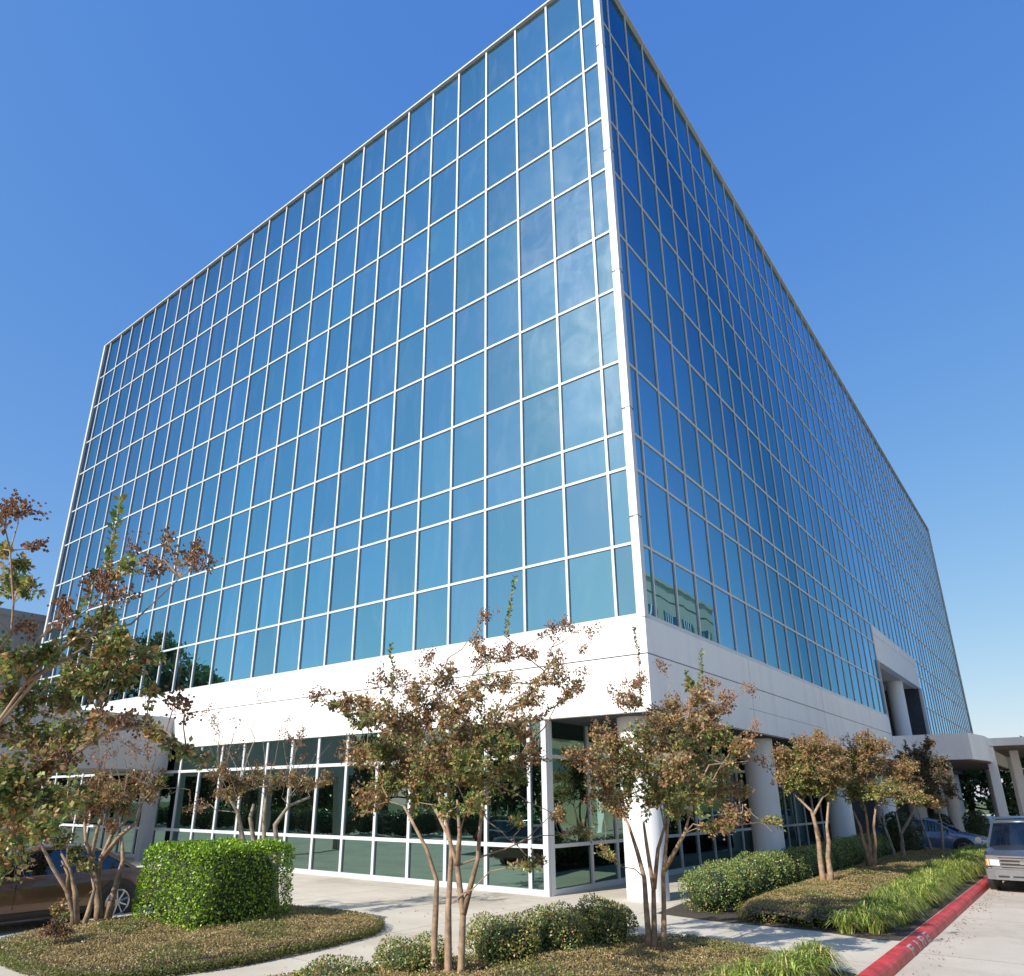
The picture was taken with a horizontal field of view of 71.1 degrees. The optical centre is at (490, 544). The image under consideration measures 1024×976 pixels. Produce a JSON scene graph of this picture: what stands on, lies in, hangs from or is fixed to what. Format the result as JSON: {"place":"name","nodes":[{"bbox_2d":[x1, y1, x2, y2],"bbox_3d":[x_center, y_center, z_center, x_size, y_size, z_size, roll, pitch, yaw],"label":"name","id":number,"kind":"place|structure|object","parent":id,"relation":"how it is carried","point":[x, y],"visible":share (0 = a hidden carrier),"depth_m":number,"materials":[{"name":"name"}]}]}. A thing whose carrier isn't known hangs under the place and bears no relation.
{"place":"outdoors","nodes":[
{"label":"outdoors","id":0,"kind":"place"},
{"bbox_2d":[0,819,991,975],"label":"pavement","id":1,"kind":"structure","parent":0,"point":[396,903],"depth_m":13.81,"materials":[{"name":"concrete"}]},
{"bbox_2d":[25,818,99,926],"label":"crape myrtle","id":2,"kind":"object","parent":1,"relation":"on","point":[82,860],"visible":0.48,"depth_m":12.25,"materials":[{"name":"brown plant"}]},
{"bbox_2d":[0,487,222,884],"bbox_3d":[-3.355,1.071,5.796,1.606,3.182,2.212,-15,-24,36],"label":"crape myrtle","id":3,"kind":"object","parent":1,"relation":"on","point":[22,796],"visible":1,"depth_m":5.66,"materials":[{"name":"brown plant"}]},
{"bbox_2d":[65,732,190,920],"bbox_3d":[-6.942,5.250,13.495,1.421,3.570,2.014,-15,-24,36],"label":"crape myrtle","id":4,"kind":"object","parent":1,"relation":"on","point":[122,800],"visible":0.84,"depth_m":13.28,"materials":[{"name":"brown plant"}]},
{"bbox_2d":[0,903,384,975],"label":"ground cover","id":5,"kind":"object","parent":1,"relation":"on","point":[141,945],"visible":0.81,"depth_m":10.60,"materials":[{"name":"green plant"}]},
{"bbox_2d":[129,837,295,932],"bbox_3d":[-4.968,6.136,12.962,2.337,1.564,2.146,-15,-24,36],"label":"clipped hedge","id":6,"kind":"object","parent":1,"relation":"on","point":[223,881],"visible":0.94,"depth_m":12.39,"materials":[{"name":"green plant"}]},
{"bbox_2d":[182,688,335,907],"bbox_3d":[-4.816,5.123,14.457,3.144,4.327,2.282,2,-20,-7],"label":"crape myrtle","id":7,"kind":"object","parent":1,"relation":"on","point":[241,784],"visible":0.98,"depth_m":14.63,"materials":[{"name":"brown plant"}]},
{"bbox_2d":[0,0,1008,901],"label":"office building","id":8,"kind":"structure","parent":1,"relation":"on","point":[440,366],"depth_m":26.02,"materials":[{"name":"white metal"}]},
{"bbox_2d":[281,565,306,622],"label":"window pane","id":9,"kind":"structure","parent":8,"relation":"in","point":[294,586],"depth_m":26.61,"materials":[{"name":"blue glass"}]},
{"bbox_2d":[300,615,326,668],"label":"window pane","id":10,"kind":"structure","parent":8,"relation":"in","point":[314,631],"depth_m":25.13,"materials":[{"name":"blue glass"}]},
{"bbox_2d":[304,558,331,617],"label":"window pane","id":11,"kind":"structure","parent":8,"relation":"in","point":[317,595],"depth_m":25.80,"materials":[{"name":"blue glass"}]},
{"bbox_2d":[312,475,337,533],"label":"window pane","id":12,"kind":"structure","parent":8,"relation":"in","point":[326,490],"depth_m":26.89,"materials":[{"name":"blue glass"}]},
{"bbox_2d":[317,417,342,480],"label":"window pane","id":13,"kind":"structure","parent":8,"relation":"in","point":[330,440],"depth_m":27.66,"materials":[{"name":"blue glass"}]},
{"bbox_2d":[326,609,353,664],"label":"window pane","id":14,"kind":"structure","parent":8,"relation":"in","point":[340,632],"depth_m":24.32,"materials":[{"name":"blue glass"}]},
{"bbox_2d":[330,550,357,611],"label":"window pane","id":15,"kind":"structure","parent":8,"relation":"in","point":[345,565],"depth_m":24.98,"materials":[{"name":"blue glass"}]},
{"bbox_2d":[337,464,363,525],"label":"window pane","id":16,"kind":"structure","parent":8,"relation":"in","point":[350,489],"depth_m":26.07,"materials":[{"name":"blue glass"}]},
{"bbox_2d":[341,406,366,470],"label":"window pane","id":17,"kind":"structure","parent":8,"relation":"in","point":[353,450],"depth_m":26.85,"materials":[{"name":"blue glass"}]},
{"bbox_2d":[354,602,382,659],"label":"window pane","id":18,"kind":"structure","parent":8,"relation":"in","point":[368,633],"depth_m":23.50,"materials":[{"name":"blue glass"}]},
{"bbox_2d":[357,541,385,604],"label":"window pane","id":19,"kind":"structure","parent":8,"relation":"in","point":[372,558],"depth_m":24.17,"materials":[{"name":"blue glass"}]},
{"bbox_2d":[363,454,390,516],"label":"window pane","id":20,"kind":"structure","parent":8,"relation":"in","point":[377,476],"depth_m":25.25,"materials":[{"name":"blue glass"}]},
{"bbox_2d":[366,394,393,460],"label":"window pane","id":21,"kind":"structure","parent":8,"relation":"in","point":[381,411],"depth_m":26.03,"materials":[{"name":"blue glass"}]},
{"bbox_2d":[370,344,396,401],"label":"window pane","id":22,"kind":"structure","parent":8,"relation":"in","point":[384,362],"depth_m":26.80,"materials":[{"name":"blue glass"}]},
{"bbox_2d":[373,290,398,352],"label":"window pane","id":23,"kind":"structure","parent":8,"relation":"in","point":[386,320],"depth_m":27.57,"materials":[{"name":"blue glass"}]},
{"bbox_2d":[383,595,413,655],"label":"window pane","id":24,"kind":"structure","parent":8,"relation":"in","point":[399,614],"depth_m":22.69,"materials":[{"name":"blue glass"}]},
{"bbox_2d":[386,532,416,597],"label":"window pane","id":25,"kind":"structure","parent":8,"relation":"in","point":[402,550],"depth_m":23.36,"materials":[{"name":"blue glass"}]},
{"bbox_2d":[391,442,419,507],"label":"window pane","id":26,"kind":"structure","parent":8,"relation":"in","point":[405,474],"depth_m":24.44,"materials":[{"name":"blue glass"}]},
{"bbox_2d":[394,381,421,449],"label":"window pane","id":27,"kind":"structure","parent":8,"relation":"in","point":[408,400],"depth_m":25.22,"materials":[{"name":"blue glass"}]},
{"bbox_2d":[397,330,423,388],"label":"window pane","id":28,"kind":"structure","parent":8,"relation":"in","point":[410,355],"depth_m":25.99,"materials":[{"name":"blue glass"}]},
{"bbox_2d":[399,275,425,339],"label":"window pane","id":29,"kind":"structure","parent":8,"relation":"in","point":[412,315],"depth_m":26.75,"materials":[{"name":"blue glass"}]},
{"bbox_2d":[415,587,447,649],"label":"window pane","id":30,"kind":"structure","parent":8,"relation":"in","point":[431,617],"depth_m":21.87,"materials":[{"name":"blue glass"}]},
{"bbox_2d":[417,523,448,590],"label":"window pane","id":31,"kind":"structure","parent":8,"relation":"in","point":[434,541],"depth_m":22.54,"materials":[{"name":"blue glass"}]},
{"bbox_2d":[421,430,450,497],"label":"window pane","id":32,"kind":"structure","parent":8,"relation":"in","point":[436,450],"depth_m":23.63,"materials":[{"name":"blue glass"}]},
{"bbox_2d":[423,367,451,437],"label":"window pane","id":33,"kind":"structure","parent":8,"relation":"in","point":[438,387],"depth_m":24.40,"materials":[{"name":"blue glass"}]},
{"bbox_2d":[425,315,452,375],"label":"window pane","id":34,"kind":"structure","parent":8,"relation":"in","point":[439,336],"depth_m":25.17,"materials":[{"name":"blue glass"}]},
{"bbox_2d":[427,258,454,324],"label":"window pane","id":35,"kind":"structure","parent":8,"relation":"in","point":[440,304],"depth_m":25.93,"materials":[{"name":"blue glass"}]},
{"bbox_2d":[429,212,454,269],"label":"window pane","id":36,"kind":"structure","parent":8,"relation":"in","point":[442,234],"depth_m":26.71,"materials":[{"name":"blue glass"}]},
{"bbox_2d":[430,161,456,224],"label":"window pane","id":37,"kind":"structure","parent":8,"relation":"in","point":[443,192],"depth_m":27.48,"materials":[{"name":"blue glass"}]},
{"bbox_2d":[450,579,483,643],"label":"window pane","id":38,"kind":"structure","parent":8,"relation":"in","point":[467,599],"depth_m":21.08,"materials":[{"name":"blue glass"}]},
{"bbox_2d":[451,512,483,582],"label":"window pane","id":39,"kind":"structure","parent":8,"relation":"in","point":[467,551],"depth_m":21.72,"materials":[{"name":"blue glass"}]},
{"bbox_2d":[453,417,483,486],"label":"window pane","id":40,"kind":"structure","parent":8,"relation":"in","point":[468,445],"depth_m":22.81,"materials":[{"name":"blue glass"}]},
{"bbox_2d":[454,351,484,425],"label":"window pane","id":41,"kind":"structure","parent":8,"relation":"in","point":[469,373],"depth_m":23.59,"materials":[{"name":"blue glass"}]},
{"bbox_2d":[455,298,484,361],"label":"window pane","id":42,"kind":"structure","parent":8,"relation":"in","point":[470,321],"depth_m":24.35,"materials":[{"name":"blue glass"}]},
{"bbox_2d":[456,241,484,309],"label":"window pane","id":43,"kind":"structure","parent":8,"relation":"in","point":[470,286],"depth_m":25.12,"materials":[{"name":"blue glass"}]},
{"bbox_2d":[457,193,484,253],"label":"window pane","id":44,"kind":"structure","parent":8,"relation":"in","point":[471,217],"depth_m":25.89,"materials":[{"name":"blue glass"}]},
{"bbox_2d":[458,142,484,206],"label":"window pane","id":45,"kind":"structure","parent":8,"relation":"in","point":[471,183],"depth_m":26.67,"materials":[{"name":"blue glass"}]},
{"bbox_2d":[487,174,516,235],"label":"window pane","id":46,"kind":"structure","parent":8,"relation":"in","point":[501,199],"depth_m":25.08,"materials":[{"name":"blue glass"}]},
{"bbox_2d":[488,121,515,187],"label":"window pane","id":47,"kind":"structure","parent":8,"relation":"in","point":[501,146],"depth_m":25.84,"materials":[{"name":"blue glass"}]},
{"bbox_2d":[487,222,517,293],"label":"window pane","id":48,"kind":"structure","parent":8,"relation":"in","point":[502,247],"depth_m":24.31,"materials":[{"name":"blue glass"}]},
{"bbox_2d":[487,281,518,346],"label":"window pane","id":49,"kind":"structure","parent":8,"relation":"in","point":[502,305],"depth_m":23.54,"materials":[{"name":"blue glass"}]},
{"bbox_2d":[487,335,519,411],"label":"window pane","id":50,"kind":"structure","parent":8,"relation":"in","point":[503,368],"depth_m":22.78,"materials":[{"name":"blue glass"}]},
{"bbox_2d":[487,402,520,475],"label":"window pane","id":51,"kind":"structure","parent":8,"relation":"in","point":[503,426],"depth_m":21.99,"materials":[{"name":"blue glass"}]},
{"bbox_2d":[487,501,522,574],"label":"window pane","id":52,"kind":"structure","parent":8,"relation":"in","point":[504,523],"depth_m":20.91,"materials":[{"name":"blue glass"}]},
{"bbox_2d":[487,570,523,637],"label":"window pane","id":53,"kind":"structure","parent":8,"relation":"in","point":[499,587],"depth_m":20.26,"materials":[{"name":"blue glass"}]},
{"bbox_2d":[518,99,549,167],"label":"window pane","id":54,"kind":"structure","parent":8,"relation":"in","point":[533,127],"depth_m":25.03,"materials":[{"name":"blue glass"}]},
{"bbox_2d":[519,152,551,216],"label":"window pane","id":55,"kind":"structure","parent":8,"relation":"in","point":[535,179],"depth_m":24.26,"materials":[{"name":"blue glass"}]},
{"bbox_2d":[520,202,553,275],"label":"window pane","id":56,"kind":"structure","parent":8,"relation":"in","point":[536,229],"depth_m":23.49,"materials":[{"name":"blue glass"}]},
{"bbox_2d":[521,262,555,330],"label":"window pane","id":57,"kind":"structure","parent":8,"relation":"in","point":[538,304],"depth_m":22.73,"materials":[{"name":"blue glass"}]},
{"bbox_2d":[522,318,557,397],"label":"window pane","id":58,"kind":"structure","parent":8,"relation":"in","point":[539,344],"depth_m":21.96,"materials":[{"name":"blue glass"}]},
{"bbox_2d":[523,387,560,462],"bbox_3d":[1.508,-3.525,21.185,1.400,2.210,0.026,-15,-24,35],"label":"window pane","id":59,"kind":"structure","parent":8,"relation":"in","point":[541,413],"depth_m":21.18,"materials":[{"name":"blue glass"}]},
{"bbox_2d":[524,454,561,496],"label":"window pane","id":60,"kind":"structure","parent":8,"relation":"in","point":[546,474],"depth_m":20.63,"materials":[{"name":"blue glass"}]},
{"bbox_2d":[525,489,564,565],"bbox_3d":[1.509,-0.479,20.102,1.400,2.109,0.021,-15,-24,36],"label":"window pane","id":61,"kind":"structure","parent":8,"relation":"in","point":[544,521],"depth_m":20.09,"materials":[{"name":"blue glass"}]},
{"bbox_2d":[526,560,566,630],"bbox_3d":[1.510,1.417,19.428,1.400,1.916,0.020,-15,-24,36],"label":"window pane","id":62,"kind":"structure","parent":8,"relation":"in","point":[545,584],"depth_m":19.44,"materials":[{"name":"blue glass"}]},
{"bbox_2d":[549,31,581,93],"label":"window pane","id":63,"kind":"structure","parent":8,"relation":"in","point":[565,61],"depth_m":24.99,"materials":[{"name":"blue glass"}]},
{"bbox_2d":[550,75,585,147],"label":"window pane","id":64,"kind":"structure","parent":8,"relation":"in","point":[567,105],"depth_m":24.22,"materials":[{"name":"blue glass"}]},
{"bbox_2d":[553,130,588,196],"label":"window pane","id":65,"kind":"structure","parent":8,"relation":"in","point":[570,161],"depth_m":23.45,"materials":[{"name":"blue glass"}]},
{"bbox_2d":[554,180,591,256],"bbox_3d":[2.606,-10.310,22.681,1.400,2.448,0.021,-15,-24,35],"label":"window pane","id":66,"kind":"structure","parent":8,"relation":"in","point":[573,226],"depth_m":22.68,"materials":[{"name":"blue glass"}]},
{"bbox_2d":[557,242,595,312],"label":"window pane","id":67,"kind":"structure","parent":8,"relation":"in","point":[575,270],"depth_m":21.91,"materials":[{"name":"blue glass"}]},
{"bbox_2d":[559,300,599,381],"bbox_3d":[2.608,-6.003,21.150,1.400,2.436,0.028,-15,-24,36],"label":"window pane","id":68,"kind":"structure","parent":8,"relation":"in","point":[578,328],"depth_m":21.14,"materials":[{"name":"blue glass"}]},
{"bbox_2d":[562,371,603,449],"bbox_3d":[2.609,-3.815,20.372,1.400,2.210,0.025,-15,-24,36],"label":"window pane","id":69,"kind":"structure","parent":8,"relation":"in","point":[582,397],"depth_m":20.36,"materials":[{"name":"blue glass"}]},
{"bbox_2d":[564,440,605,484],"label":"window pane","id":70,"kind":"structure","parent":8,"relation":"in","point":[587,461],"depth_m":19.81,"materials":[{"name":"blue glass"}]},
{"bbox_2d":[566,475,610,555],"bbox_3d":[2.611,-0.769,19.289,1.400,2.109,0.020,-15,-24,35],"label":"window pane","id":71,"kind":"structure","parent":8,"relation":"in","point":[588,527],"depth_m":19.28,"materials":[{"name":"blue glass"}]},
{"bbox_2d":[568,550,614,623],"bbox_3d":[2.612,1.127,18.615,1.400,1.916,0.021,-15,-24,36],"label":"window pane","id":72,"kind":"structure","parent":8,"relation":"in","point":[590,576],"depth_m":18.61,"materials":[{"name":"blue glass"}]},
{"bbox_2d":[603,363,622,435],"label":"window pane","id":73,"kind":"structure","parent":8,"relation":"in","point":[614,418],"depth_m":19.79,"materials":[{"name":"blue glass"}]},
{"bbox_2d":[610,470,630,544],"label":"window pane","id":74,"kind":"structure","parent":8,"relation":"in","point":[618,480],"depth_m":18.70,"materials":[{"name":"blue glass"}]},
{"bbox_2d":[614,545,635,615],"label":"window pane","id":75,"kind":"structure","parent":8,"relation":"in","point":[623,555],"depth_m":18.04,"materials":[{"name":"blue glass"}]},
{"bbox_2d":[632,303,656,387],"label":"window pane","id":76,"kind":"structure","parent":8,"relation":"in","point":[642,327],"depth_m":21.39,"materials":[{"name":"blue glass"}]},
{"bbox_2d":[638,374,662,454],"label":"window pane","id":77,"kind":"structure","parent":8,"relation":"in","point":[650,417],"depth_m":20.61,"materials":[{"name":"blue glass"}]},
{"bbox_2d":[646,478,671,559],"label":"window pane","id":78,"kind":"structure","parent":8,"relation":"in","point":[657,498],"depth_m":19.52,"materials":[{"name":"blue glass"}]},
{"bbox_2d":[652,552,677,625],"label":"window pane","id":79,"kind":"structure","parent":8,"relation":"in","point":[663,569],"depth_m":18.85,"materials":[{"name":"blue glass"}]},
{"bbox_2d":[669,495,692,571],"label":"window pane","id":80,"kind":"structure","parent":8,"relation":"in","point":[678,512],"depth_m":20.56,"materials":[{"name":"blue glass"}]},
{"bbox_2d":[675,565,698,634],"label":"window pane","id":81,"kind":"structure","parent":8,"relation":"in","point":[685,580],"depth_m":19.89,"materials":[{"name":"blue glass"}]},
{"bbox_2d":[657,852,985,975],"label":"mulch bed","id":82,"kind":"object","parent":1,"relation":"on","point":[892,934],"visible":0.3,"depth_m":13.75,"materials":[{"name":"soil"}]},
{"bbox_2d":[293,953,376,975],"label":"round bush","id":83,"kind":"object","parent":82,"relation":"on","point":[323,968],"visible":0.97,"depth_m":8.77,"materials":[{"name":"green plant"}]},
{"bbox_2d":[371,930,453,974],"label":"round bush","id":84,"kind":"object","parent":82,"relation":"on","point":[414,955],"visible":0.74,"depth_m":9.16,"materials":[{"name":"green plant"}]},
{"bbox_2d":[303,575,601,974],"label":"crape myrtle","id":85,"kind":"object","parent":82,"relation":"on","point":[466,761],"visible":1,"depth_m":9.73,"materials":[{"name":"brown plant"}]},
{"bbox_2d":[457,911,543,966],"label":"round bush","id":86,"kind":"object","parent":82,"relation":"on","point":[499,940],"visible":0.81,"depth_m":9.70,"materials":[{"name":"green plant"}]},
{"bbox_2d":[264,933,778,975],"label":"ground cover","id":87,"kind":"object","parent":82,"relation":"on","point":[686,955],"visible":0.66,"depth_m":9.43,"materials":[{"name":"green plant"}]},
{"bbox_2d":[514,900,594,952],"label":"round bush","id":88,"kind":"object","parent":82,"relation":"on","point":[561,931],"visible":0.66,"depth_m":10.24,"materials":[{"name":"green plant"}]},
{"bbox_2d":[567,892,638,947],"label":"round bush","id":89,"kind":"object","parent":82,"relation":"on","point":[610,922],"visible":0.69,"depth_m":10.74,"materials":[{"name":"green plant"}]},
{"bbox_2d":[560,626,785,950],"bbox_3d":[2.816,3.688,11.244,3.129,4.924,3.302,-15,-24,36],"label":"crape myrtle","id":90,"kind":"object","parent":82,"relation":"on","point":[686,765],"visible":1,"depth_m":10.96,"materials":[{"name":"brown plant"}]},
{"bbox_2d":[700,935,855,975],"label":"border grass","id":91,"kind":"structure","parent":82,"relation":"on","point":[810,959],"depth_m":8.93,"materials":[{"name":"green plant"}]},
{"bbox_2d":[677,832,891,913],"bbox_3d":[10.106,9.637,21.912,1.320,1.184,19.827,-14,-24,35],"label":"boxwood hedge","id":92,"kind":"object","parent":82,"relation":"on","point":[718,885],"visible":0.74,"depth_m":16.85,"materials":[{"name":"green plant"}]},
{"bbox_2d":[766,727,856,880],"bbox_3d":[8.399,6.757,18.570,2.224,4.036,2.016,-15,-24,36],"label":"crape myrtle","id":93,"kind":"object","parent":82,"relation":"on","point":[810,747],"visible":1,"depth_m":18.62,"materials":[{"name":"green plant"}]},
{"bbox_2d":[734,847,953,928],"bbox_3d":[11.947,9.692,21.300,2.588,0.435,22.098,-15,-24,36],"label":"ground cover","id":94,"kind":"object","parent":82,"relation":"on","point":[809,899],"visible":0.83,"depth_m":15.56,"materials":[{"name":"green plant"}]},
{"bbox_2d":[831,727,940,867],"bbox_3d":[12.176,7.882,22.109,3.084,4.317,2.442,12,-23,-30],"label":"crape myrtle","id":95,"kind":"object","parent":82,"relation":"on","point":[901,768],"visible":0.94,"depth_m":22.18,"materials":[{"name":"green plant"}]},
{"bbox_2d":[878,810,925,854],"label":"dark shrub","id":96,"kind":"object","parent":82,"relation":"on","point":[912,839],"visible":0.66,"depth_m":27.94,"materials":[{"name":"green plant"}]},
{"bbox_2d":[820,843,986,933],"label":"border grass","id":97,"kind":"structure","parent":82,"relation":"on","point":[881,909],"depth_m":15.03,"materials":[{"name":"green plant"}]},
{"bbox_2d":[881,735,952,855],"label":"crape myrtle","id":98,"kind":"object","parent":82,"relation":"on","point":[940,764],"visible":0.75,"depth_m":26.06,"materials":[{"name":"brown plant"}]},
{"bbox_2d":[0,814,1023,975],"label":"road","id":99,"kind":"structure","parent":0,"point":[995,947],"depth_m":12.52,"materials":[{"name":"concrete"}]},
{"bbox_2d":[0,843,157,922],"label":"parked sedan","id":100,"kind":"object","parent":99,"relation":"on","point":[39,893],"visible":0.56,"depth_m":13.84,"materials":[{"name":"brown paint"}]},
{"bbox_2d":[857,876,989,975],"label":"kerb","id":101,"kind":"structure","parent":99,"relation":"on","point":[894,960],"depth_m":12.18,"materials":[{"name":"red paint"}]},
{"bbox_2d":[870,818,987,849],"bbox_3d":[19.400,12.939,31.724,4.640,1.591,2.230,-15,-24,36],"label":"blue car","id":102,"kind":"object","parent":99,"relation":"on","point":[955,838],"visible":0.3,"depth_m":30.73,"materials":[{"name":"paint"}]},
{"bbox_2d":[975,815,1023,889],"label":"parked suv","id":103,"kind":"object","parent":99,"relation":"on","point":[1004,856],"visible":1,"depth_m":19.36,"materials":[{"name":"silver metal"}]},
{"bbox_2d":[987,737,1023,815],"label":"drop off canopy","id":104,"kind":"object","parent":99,"relation":"on","point":[1011,749],"visible":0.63,"depth_m":39.11,"materials":[{"name":"white paint"}]},
{"bbox_2d":[0,0,1023,800],"label":"sky","id":105,"kind":"structure","parent":0,"point":[873,150],"materials":[{"name":"blue"}]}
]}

